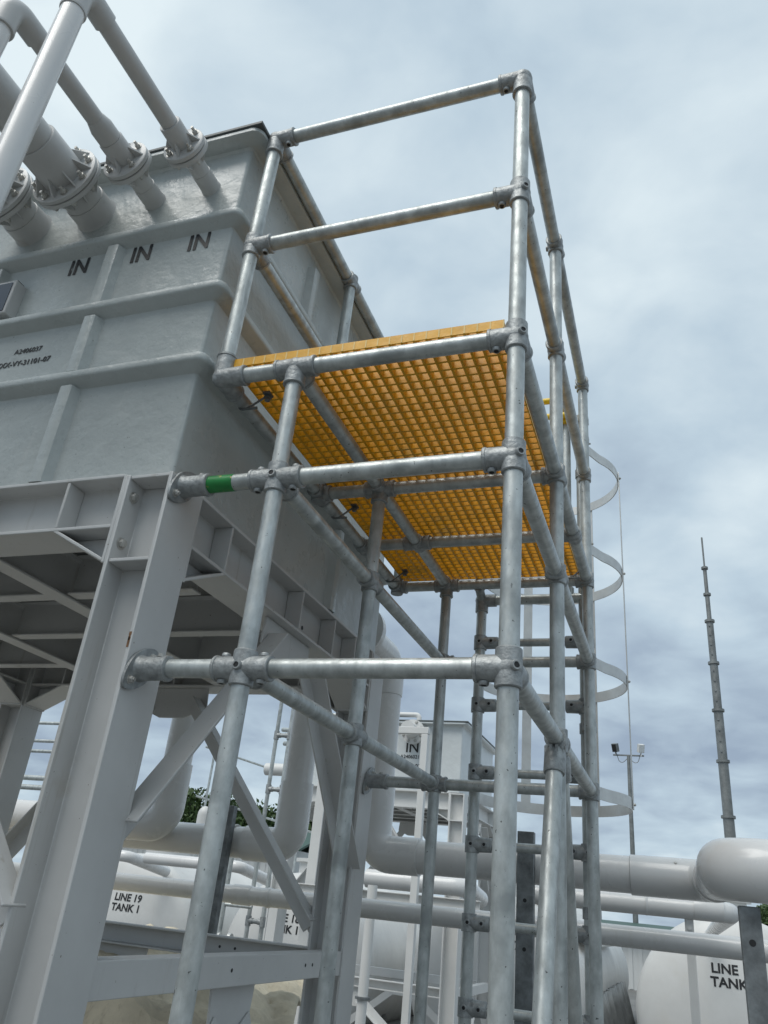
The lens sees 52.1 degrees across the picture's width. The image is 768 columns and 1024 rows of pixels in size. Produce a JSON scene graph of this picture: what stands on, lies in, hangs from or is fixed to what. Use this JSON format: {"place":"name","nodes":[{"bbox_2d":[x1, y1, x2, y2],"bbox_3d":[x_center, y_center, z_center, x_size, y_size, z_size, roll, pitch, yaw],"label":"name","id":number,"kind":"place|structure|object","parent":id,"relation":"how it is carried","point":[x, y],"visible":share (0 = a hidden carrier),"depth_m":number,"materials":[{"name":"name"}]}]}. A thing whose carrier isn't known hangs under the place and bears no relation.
{"place":"outdoors","nodes":[
{"label":"outdoors","id":0,"kind":"place"},
{"bbox_2d":[122,822,310,872],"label":"shed","id":1,"kind":"structure","parent":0,"point":[303,851],"depth_m":35.55,"materials":[{"name":"white metal"}]},
{"bbox_2d":[0,928,636,1023],"bbox_3d":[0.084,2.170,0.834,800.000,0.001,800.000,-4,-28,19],"label":"ground","id":2,"kind":"structure","parent":0,"point":[632,994],"depth_m":18.21,"materials":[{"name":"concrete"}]},
{"bbox_2d":[20,721,58,790],"bbox_3d":[-7.258,5.678,13.828,3.100,3.980,0.090,-4,-28,19],"label":"guardrail","id":3,"kind":"object","parent":2,"relation":"on","point":[34,778],"depth_m":13.97,"materials":[{"name":"grey metal"}]},
{"bbox_2d":[106,850,271,934],"bbox_3d":[-2.649,8.062,15.184,2.264,2.483,8.400,-4,-28,19],"label":"storage tank","id":4,"kind":"object","parent":2,"relation":"on","point":[146,909],"visible":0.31,"depth_m":11.78,"materials":[{"name":"white metal"}]},
{"bbox_2d":[119,850,170,876],"bbox_3d":[-4.155,5.217,11.756,1.575,0.284,1.105,-4,-28,19],"label":"process pipe","id":5,"kind":"object","parent":4,"relation":"attached to","point":[133,858],"visible":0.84,"depth_m":11.32,"materials":[{"name":"white metal"}]},
{"bbox_2d":[0,471,382,1023],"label":"tank stand","id":6,"kind":"object","parent":2,"relation":"on","point":[104,580],"visible":0.82,"depth_m":2.43,"materials":[{"name":"grey paint"}]},
{"bbox_2d":[0,121,387,652],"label":"process tank","id":7,"kind":"object","parent":6,"relation":"on","point":[116,299],"visible":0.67,"depth_m":2.82,"materials":[{"name":"white metal"}]},
{"bbox_2d":[0,167,29,216],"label":"inlet pipe","id":8,"kind":"object","parent":7,"relation":"attached to","point":[19,189],"visible":0.59,"depth_m":3.00,"materials":[{"name":"metal"}]},
{"bbox_2d":[0,64,96,204],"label":"inlet pipe","id":9,"kind":"object","parent":7,"relation":"attached to","point":[59,168],"visible":0.92,"depth_m":2.84,"materials":[{"name":"metal"}]},
{"bbox_2d":[0,0,147,180],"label":"inlet pipe","id":10,"kind":"object","parent":7,"relation":"attached to","point":[125,159],"visible":0.99,"depth_m":2.64,"materials":[{"name":"metal"}]},
{"bbox_2d":[9,715,193,840],"bbox_3d":[-3.120,1.312,5.081,4.267,1.226,0.626,-4,-28,19],"label":"outlet pipe","id":11,"kind":"object","parent":7,"relation":"attached to","point":[161,818],"visible":0.23,"depth_m":4.37,"materials":[{"name":"metal"}]},
{"bbox_2d":[0,0,204,212],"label":"inlet pipe","id":12,"kind":"object","parent":7,"relation":"attached to","point":[183,144],"visible":1,"depth_m":2.21,"materials":[{"name":"metal"}]},
{"bbox_2d":[8,710,314,862],"bbox_3d":[-2.767,1.349,5.029,4.962,1.272,0.800,-4,-28,19],"label":"outlet pipe","id":13,"kind":"object","parent":7,"relation":"attached to","point":[289,830],"visible":0.27,"depth_m":4.35,"materials":[{"name":"metal"}]},
{"bbox_2d":[366,613,767,903],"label":"outlet pipe","id":14,"kind":"object","parent":7,"relation":"attached to","point":[720,870],"visible":0.69,"depth_m":3.65,"materials":[{"name":"metal"}]},
{"bbox_2d":[83,924,303,1023],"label":"tarpaulin","id":15,"kind":"object","parent":2,"relation":"on","point":[276,1003],"visible":0.16,"depth_m":3.50,"materials":[{"name":"beige fabric"}]},
{"bbox_2d":[180,787,241,823],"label":"tree","id":16,"kind":"object","parent":2,"relation":"on","point":[191,810],"visible":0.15,"depth_m":44.48,"materials":[{"name":"green plant"}]},
{"bbox_2d":[208,805,240,933],"bbox_3d":[-0.929,2.530,3.965,0.240,1.965,0.313,-4,-28,19],"label":"channel post","id":17,"kind":"object","parent":2,"relation":"on","point":[231,825],"visible":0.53,"depth_m":4.19,"materials":[{"name":"black"}]},
{"bbox_2d":[13,862,767,963],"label":"process pipe","id":18,"kind":"object","parent":17,"relation":"attached to","point":[685,942],"visible":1,"depth_m":4.09,"materials":[{"name":"white metal"}]},
{"bbox_2d":[217,857,252,935],"bbox_3d":[-1.488,4.224,7.407,0.350,1.920,0.100,-4,-28,19],"label":"drain riser","id":19,"kind":"object","parent":2,"relation":"on","point":[224,904],"visible":0.27,"depth_m":7.63,"materials":[{"name":"metal"}]},
{"bbox_2d":[194,746,310,872],"bbox_3d":[-2.220,7.877,17.584,4.616,4.374,0.051,19,-29,-25],"label":"guardrail","id":20,"kind":"object","parent":2,"relation":"on","point":[205,798],"visible":0.2,"depth_m":17.54,"materials":[{"name":"grey metal"}]},
{"bbox_2d":[235,798,277,826],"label":"tree","id":21,"kind":"object","parent":2,"relation":"on","point":[241,820],"visible":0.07,"depth_m":43.32,"materials":[{"name":"green plant"}]},
{"bbox_2d":[243,702,293,939],"bbox_3d":[-1.184,3.385,7.888,0.211,3.900,0.056,-4,-28,19],"label":"twin riser","id":22,"kind":"object","parent":2,"relation":"on","point":[250,920],"visible":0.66,"depth_m":8.11,"materials":[{"name":"grey metal"}]},
{"bbox_2d":[265,908,281,941],"bbox_3d":[-1.087,4.343,7.089,0.200,1.500,0.200,-4,-28,19],"label":"pipe prop","id":23,"kind":"object","parent":2,"relation":"on","point":[273,923],"depth_m":7.30,"materials":[{"name":"white paint"}]},
{"bbox_2d":[294,781,323,1023],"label":"pipe prop","id":24,"kind":"object","parent":2,"relation":"on","point":[312,864],"visible":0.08,"depth_m":7.47,"materials":[{"name":"white paint"}]},
{"bbox_2d":[308,820,312,830],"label":"tree","id":25,"kind":"object","parent":2,"relation":"on","point":[310,826],"depth_m":43.03,"materials":[{"name":"green plant"}]},
{"bbox_2d":[227,858,440,1023],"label":"storage tank","id":26,"kind":"object","parent":2,"relation":"on","point":[389,944],"visible":0.17,"depth_m":11.29,"materials":[{"name":"white metal"}]},
{"bbox_2d":[143,852,271,885],"bbox_3d":[-2.461,5.097,11.159,1.575,0.284,1.105,-4,-28,19],"label":"process pipe","id":27,"kind":"object","parent":26,"relation":"attached to","point":[243,868],"visible":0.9,"depth_m":10.82,"materials":[{"name":"white metal"}]},
{"bbox_2d":[196,806,207,823],"bbox_3d":[-2.697,4.689,11.621,0.200,0.630,0.200,-4,-28,19],"label":"vent cap","id":28,"kind":"object","parent":27,"relation":"on","point":[201,815],"visible":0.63,"depth_m":11.62,"materials":[{"name":"white metal"}]},
{"bbox_2d":[120,69,603,1023],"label":"access platform","id":29,"kind":"structure","parent":2,"relation":"on","point":[436,457],"depth_m":2.51,"materials":[{"name":"silver metal"}]},
{"bbox_2d":[355,885,377,1023],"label":"pipe riser","id":30,"kind":"object","parent":2,"relation":"on","point":[362,997],"visible":1,"depth_m":6.42,"materials":[{"name":"white paint"}]},
{"bbox_2d":[263,785,492,1023],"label":"tank stand","id":31,"kind":"object","parent":2,"relation":"on","point":[453,813],"visible":0.35,"depth_m":8.52,"materials":[{"name":"white paint"}]},
{"bbox_2d":[312,712,494,809],"bbox_3d":[0.146,3.003,9.601,2.147,0.928,2.026,-4,-28,19],"label":"process tank","id":32,"kind":"object","parent":31,"relation":"on","point":[456,751],"visible":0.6,"depth_m":8.82,"materials":[{"name":"white metal"}]},
{"bbox_2d":[264,713,335,775],"bbox_3d":[-0.777,2.925,9.876,1.664,0.800,0.516,-12,-32,32],"label":"branch pipe","id":33,"kind":"object","parent":32,"relation":"attached to","point":[278,769],"visible":0.24,"depth_m":9.91,"materials":[{"name":"white metal"}]},
{"bbox_2d":[364,869,487,908],"bbox_3d":[0.423,3.724,7.754,1.085,0.249,0.696,-4,-28,19],"label":"process pipe","id":34,"kind":"object","parent":31,"relation":"attached to","point":[449,886],"visible":0.66,"depth_m":7.53,"materials":[{"name":"white metal"}]},
{"bbox_2d":[280,726,480,1023],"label":"goalpost support","id":35,"kind":"object","parent":2,"relation":"on","point":[414,896],"visible":0.3,"depth_m":6.80,"materials":[{"name":"white paint"}]},
{"bbox_2d":[411,880,628,1023],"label":"storage tank","id":36,"kind":"object","parent":2,"relation":"on","point":[614,968],"visible":0.07,"depth_m":10.30,"materials":[{"name":"white metal"}]},
{"bbox_2d":[576,908,610,946],"bbox_3d":[2.963,6.545,12.613,1.112,0.686,4.400,-4,-28,19],"label":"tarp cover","id":37,"kind":"object","parent":36,"relation":"on","point":[579,914],"visible":0.07,"depth_m":12.43,"materials":[{"name":"white"}]},
{"bbox_2d":[514,831,534,1023],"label":"channel post","id":38,"kind":"object","parent":2,"relation":"on","point":[525,943],"visible":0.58,"depth_m":3.60,"materials":[{"name":"black metal"}]},
{"bbox_2d":[457,415,635,1023],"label":"caged ladder","id":39,"kind":"object","parent":2,"relation":"on","point":[469,1006],"visible":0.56,"depth_m":3.59,"materials":[{"name":"grey metal"}]},
{"bbox_2d":[543,398,566,423],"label":"safety gate","id":40,"kind":"structure","parent":39,"relation":"attached to","point":[546,401],"depth_m":4.15,"materials":[{"name":"yellow metal"}]},
{"bbox_2d":[603,982,635,1023],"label":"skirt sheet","id":41,"kind":"object","parent":2,"relation":"on","point":[617,1008],"visible":0.78,"depth_m":12.31,"materials":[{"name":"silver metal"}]},
{"bbox_2d":[611,743,644,922],"bbox_3d":[8.849,12.261,27.921,1.216,7.898,0.368,-4,-28,19],"label":"floodlight pole","id":42,"kind":"object","parent":2,"relation":"on","point":[615,748],"visible":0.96,"depth_m":29.09,"materials":[{"name":"grey metal"}]},
{"bbox_2d":[601,920,673,990],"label":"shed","id":43,"kind":"structure","parent":2,"relation":"on","point":[636,959],"depth_m":24.07,"materials":[{"name":"white metal"}]},
{"bbox_2d":[684,919,700,1023],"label":"pipe prop","id":44,"kind":"object","parent":2,"relation":"on","point":[693,986],"visible":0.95,"depth_m":3.98,"materials":[{"name":"white paint"}]},
{"bbox_2d":[636,901,767,1023],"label":"storage tank","id":45,"kind":"object","parent":2,"relation":"on","point":[663,995],"visible":0.47,"depth_m":9.15,"materials":[{"name":"white metal"}]},
{"bbox_2d":[535,885,738,934],"bbox_3d":[2.402,3.646,6.975,1.095,0.196,6.756,-4,-28,19],"label":"process pipe","id":46,"kind":"object","parent":45,"relation":"attached to","point":[721,917],"visible":0.77,"depth_m":4.15,"materials":[{"name":"white metal"}]},
{"bbox_2d":[701,537,735,837],"bbox_3d":[6.476,4.713,15.004,0.256,9.340,0.250,-4,-28,19],"label":"telescopic mast","id":47,"kind":"object","parent":2,"relation":"on","point":[728,817],"visible":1,"depth_m":15.22,"materials":[{"name":"grey metal"}]},
{"bbox_2d":[737,905,767,1023],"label":"channel post","id":48,"kind":"object","parent":2,"relation":"on","point":[753,958],"visible":1,"depth_m":2.12,"materials":[{"name":"black metal"}]},
{"bbox_2d":[756,904,767,925],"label":"tree","id":49,"kind":"object","parent":2,"relation":"on","point":[764,916],"visible":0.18,"depth_m":36.87,"materials":[{"name":"green plant"}]},
{"bbox_2d":[0,0,767,926],"label":"sky","id":50,"kind":"structure","parent":0,"point":[652,115],"materials":[{"name":"grey"}]}
]}

